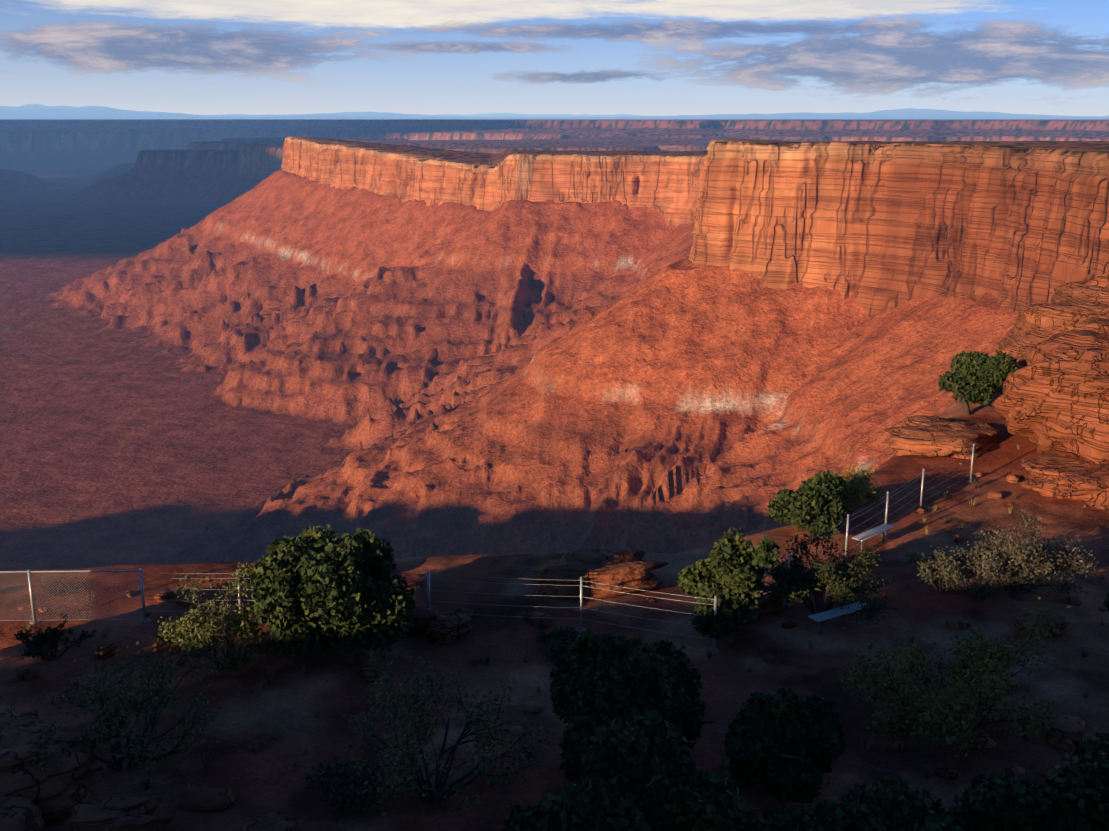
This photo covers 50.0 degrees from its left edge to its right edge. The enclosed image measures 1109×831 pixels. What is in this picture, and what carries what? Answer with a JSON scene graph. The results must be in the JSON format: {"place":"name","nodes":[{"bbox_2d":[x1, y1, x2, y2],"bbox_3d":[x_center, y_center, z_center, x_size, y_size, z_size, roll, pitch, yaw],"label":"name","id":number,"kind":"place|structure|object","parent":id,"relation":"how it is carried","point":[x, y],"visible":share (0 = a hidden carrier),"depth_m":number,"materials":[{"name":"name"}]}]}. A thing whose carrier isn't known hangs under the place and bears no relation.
{"place":"outdoors","nodes":[
{"label":"outdoors","id":0,"kind":"place"},
{"bbox_2d":[0,104,1108,830],"bbox_3d":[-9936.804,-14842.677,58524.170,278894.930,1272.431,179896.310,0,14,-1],"label":"canyon terrain","id":1,"kind":"structure","parent":0,"point":[228,344],"depth_m":988.49,"materials":[{"name":"red stone"}]},
{"bbox_2d":[0,705,37,728],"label":"boulder","id":2,"kind":"object","parent":1,"relation":"on","point":[25,713],"visible":0.21,"depth_m":24.45,"materials":[{"name":"stone"}]},
{"bbox_2d":[0,796,44,830],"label":"boulder","id":3,"kind":"object","parent":1,"relation":"on","point":[19,813],"visible":0.88,"depth_m":21.12,"materials":[{"name":"stone"}]},
{"bbox_2d":[0,719,96,823],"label":"boulder","id":4,"kind":"object","parent":1,"relation":"on","point":[55,800],"visible":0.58,"depth_m":22.07,"materials":[{"name":"stone"}]},
{"bbox_2d":[13,613,96,661],"bbox_3d":[-12.014,5.447,28.515,1.771,1.130,1.501,0,14,-1],"label":"shrub","id":5,"kind":"object","parent":1,"relation":"on","point":[45,642],"visible":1,"depth_m":28.66,"materials":[{"name":"green plant"}]},
{"bbox_2d":[0,633,224,794],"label":"shrub","id":6,"kind":"object","parent":1,"relation":"on","point":[136,701],"visible":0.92,"depth_m":23.60,"materials":[{"name":"green plant"}]},
{"bbox_2d":[65,794,172,830],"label":"boulder","id":7,"kind":"object","parent":1,"relation":"on","point":[116,812],"visible":1,"depth_m":21.16,"materials":[{"name":"stone"}]},
{"bbox_2d":[150,612,194,646],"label":"shrub","id":8,"kind":"object","parent":1,"relation":"on","point":[160,639],"visible":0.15,"depth_m":29.21,"materials":[{"name":"green plant"}]},
{"bbox_2d":[153,562,278,674],"bbox_3d":[-7.939,4.821,28.340,2.841,2.296,3.511,-10,17,-35],"label":"shrub","id":9,"kind":"object","parent":1,"relation":"on","point":[194,637],"visible":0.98,"depth_m":27.84,"materials":[{"name":"green plant"}]},
{"bbox_2d":[240,810,300,830],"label":"boulder","id":10,"kind":"object","parent":1,"relation":"on","point":[275,820],"visible":1,"depth_m":21.05,"materials":[{"name":"stone"}]},
{"bbox_2d":[249,524,416,663],"bbox_3d":[-5.665,4.372,28.454,3.612,3.323,4.697,-13,19,-43],"label":"juniper tree","id":11,"kind":"object","parent":1,"relation":"on","point":[314,594],"visible":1,"depth_m":27.27,"materials":[{"name":"green plant"}]},
{"bbox_2d":[305,745,388,815],"bbox_3d":[-3.912,6.982,22.461,1.712,0.976,1.239,5,15,20],"label":"shrub","id":12,"kind":"object","parent":1,"relation":"on","point":[343,791],"visible":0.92,"depth_m":22.32,"materials":[{"name":"green plant"}]},
{"bbox_2d":[341,650,553,820],"bbox_3d":[-2.499,6.043,22.380,3.875,2.759,4.255,-13,19,-42],"label":"shrub","id":13,"kind":"object","parent":1,"relation":"on","point":[411,770],"visible":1,"depth_m":22.13,"materials":[{"name":"green plant"}]},
{"bbox_2d":[424,610,471,644],"bbox_3d":[-2.657,5.364,30.103,1.007,0.727,1.272,6,15,24],"label":"boulder","id":14,"kind":"object","parent":1,"relation":"on","point":[449,627],"visible":0.92,"depth_m":29.78,"materials":[{"name":"stone"}]},
{"bbox_2d":[0,444,974,653],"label":"fence","id":15,"kind":"object","parent":1,"relation":"on","point":[148,620],"visible":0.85,"depth_m":30.63,"materials":[{"name":"metal"}]},
{"bbox_2d":[17,462,1105,812],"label":"scattered stones","id":16,"kind":"object","parent":1,"relation":"on","point":[1069,734],"visible":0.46,"depth_m":25.38,"materials":[{"name":"stone"}]},
{"bbox_2d":[23,446,1104,795],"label":"grass tufts","id":17,"kind":"object","parent":1,"relation":"on","point":[563,792],"depth_m":28.14,"materials":[{"name":"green plant"}]},
{"bbox_2d":[536,624,591,661],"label":"shrub","id":18,"kind":"object","parent":1,"relation":"on","point":[560,637],"visible":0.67,"depth_m":28.97,"materials":[{"name":"green plant"}]},
{"bbox_2d":[531,547,668,599],"bbox_3d":[1.278,4.433,33.117,3.782,1.061,2.361,-4,15,-17],"label":"rock outcrop","id":19,"kind":"object","parent":1,"relation":"on","point":[628,567],"visible":0.92,"depth_m":32.41,"materials":[{"name":"stone"}]},
{"bbox_2d":[500,708,758,830],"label":"juniper tree","id":20,"kind":"object","parent":1,"relation":"on","point":[654,781],"visible":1,"depth_m":17.75,"materials":[{"name":"green plant"}]},
{"bbox_2d":[549,631,714,790],"bbox_3d":[1.517,5.843,23.275,3.247,3.025,3.289,0,14,-1],"label":"juniper tree","id":21,"kind":"object","parent":1,"relation":"on","point":[609,678],"visible":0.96,"depth_m":22.77,"materials":[{"name":"green plant"}]},
{"bbox_2d":[281,136,1108,316],"bbox_3d":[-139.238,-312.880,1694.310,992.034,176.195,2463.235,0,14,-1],"label":"cliff","id":22,"kind":"structure","parent":1,"relation":"on","point":[881,228],"depth_m":958.71,"materials":[{"name":"stone"}]},
{"bbox_2d":[676,527,780,639],"bbox_3d":[4.256,4.259,29.708,2.146,3.035,2.150,-9,17,-32],"label":"juniper tree","id":23,"kind":"object","parent":1,"relation":"on","point":[732,569],"visible":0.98,"depth_m":29.28,"materials":[{"name":"green plant"}]},
{"bbox_2d":[724,687,848,803],"bbox_3d":[4.483,6.326,22.818,2.328,2.284,2.172,0,14,-1],"label":"juniper tree","id":24,"kind":"object","parent":1,"relation":"on","point":[782,743],"visible":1,"depth_m":22.39,"materials":[{"name":"green plant"}]},
{"bbox_2d":[767,469,848,538],"bbox_3d":[8.034,2.872,37.208,2.376,2.379,2.266,-4,15,-16],"label":"juniper tree","id":25,"kind":"object","parent":1,"relation":"on","point":[817,499],"visible":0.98,"depth_m":36.68,"materials":[{"name":"green plant"}]},
{"bbox_2d":[762,523,895,624],"bbox_3d":[7.128,4.270,31.021,3.544,2.155,3.452,0,14,-1],"label":"shrub","id":26,"kind":"object","parent":1,"relation":"on","point":[797,577],"visible":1,"depth_m":31.06,"materials":[{"name":"green plant"}]},
{"bbox_2d":[808,602,868,634],"bbox_3d":[7.281,5.303,30.380,1.850,0.682,0.365,-8,16,-30],"label":"bench","id":27,"kind":"object","parent":1,"relation":"on","point":[821,617],"visible":0.85,"depth_m":30.18,"materials":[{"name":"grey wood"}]},
{"bbox_2d":[747,774,964,830],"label":"juniper tree","id":28,"kind":"object","parent":1,"relation":"on","point":[900,807],"visible":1,"depth_m":17.56,"materials":[{"name":"green plant"}]},
{"bbox_2d":[830,461,893,518],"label":"shrub","id":29,"kind":"object","parent":1,"relation":"on","point":[857,491],"visible":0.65,"depth_m":39.10,"materials":[{"name":"green plant"}]},
{"bbox_2d":[852,524,894,551],"bbox_3d":[9.789,3.895,36.581,1.850,0.682,0.365,-13,19,-42],"label":"bench","id":30,"kind":"object","parent":1,"relation":"on","point":[870,533],"visible":0.92,"depth_m":36.42,"materials":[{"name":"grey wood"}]},
{"bbox_2d":[906,542,998,601],"bbox_3d":[11.053,4.269,32.622,2.443,1.440,2.690,0,14,-1],"label":"shrub","id":31,"kind":"object","parent":1,"relation":"on","point":[944,567],"visible":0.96,"depth_m":32.67,"materials":[{"name":"green plant"}]},
{"bbox_2d":[833,597,1072,756],"bbox_3d":[8.227,5.306,25.152,4.867,3.007,4.352,-12,18,-39],"label":"shrub","id":32,"kind":"object","parent":1,"relation":"on","point":[981,675],"visible":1,"depth_m":24.85,"materials":[{"name":"green plant"}]},
{"bbox_2d":[938,351,1019,414],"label":"juniper tree","id":33,"kind":"object","parent":1,"relation":"on","point":[975,377],"visible":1,"depth_m":51.19,"materials":[{"name":"green plant"}]},
{"bbox_2d":[881,271,1108,508],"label":"outcrop rock","id":34,"kind":"object","parent":1,"relation":"on","point":[1051,402],"visible":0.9,"depth_m":45.05,"materials":[{"name":"stone"}]},
{"bbox_2d":[948,732,1108,830],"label":"juniper tree","id":35,"kind":"object","parent":1,"relation":"on","point":[1077,799],"visible":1,"depth_m":18.49,"materials":[{"name":"green plant"}]},
{"bbox_2d":[967,503,1098,599],"bbox_3d":[13.160,3.833,32.920,4.011,2.099,3.726,0,14,-1],"label":"shrub","id":36,"kind":"object","parent":1,"relation":"on","point":[1032,554],"visible":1,"depth_m":32.45,"materials":[{"name":"green plant"}]},
{"bbox_2d":[1013,610,1069,638],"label":"shrub","id":37,"kind":"object","parent":1,"relation":"on","point":[1061,625],"visible":0.6,"depth_m":29.76,"materials":[{"name":"plant"}]},
{"bbox_2d":[1103,593,1108,610],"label":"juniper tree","id":38,"kind":"object","parent":1,"relation":"on","point":[1106,603],"visible":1,"depth_m":28.55,"materials":[{"name":"green plant"}]},
{"bbox_2d":[0,0,1108,115],"label":"sky","id":39,"kind":"structure","parent":0,"point":[196,57],"materials":[{"name":"blue"}]}
]}

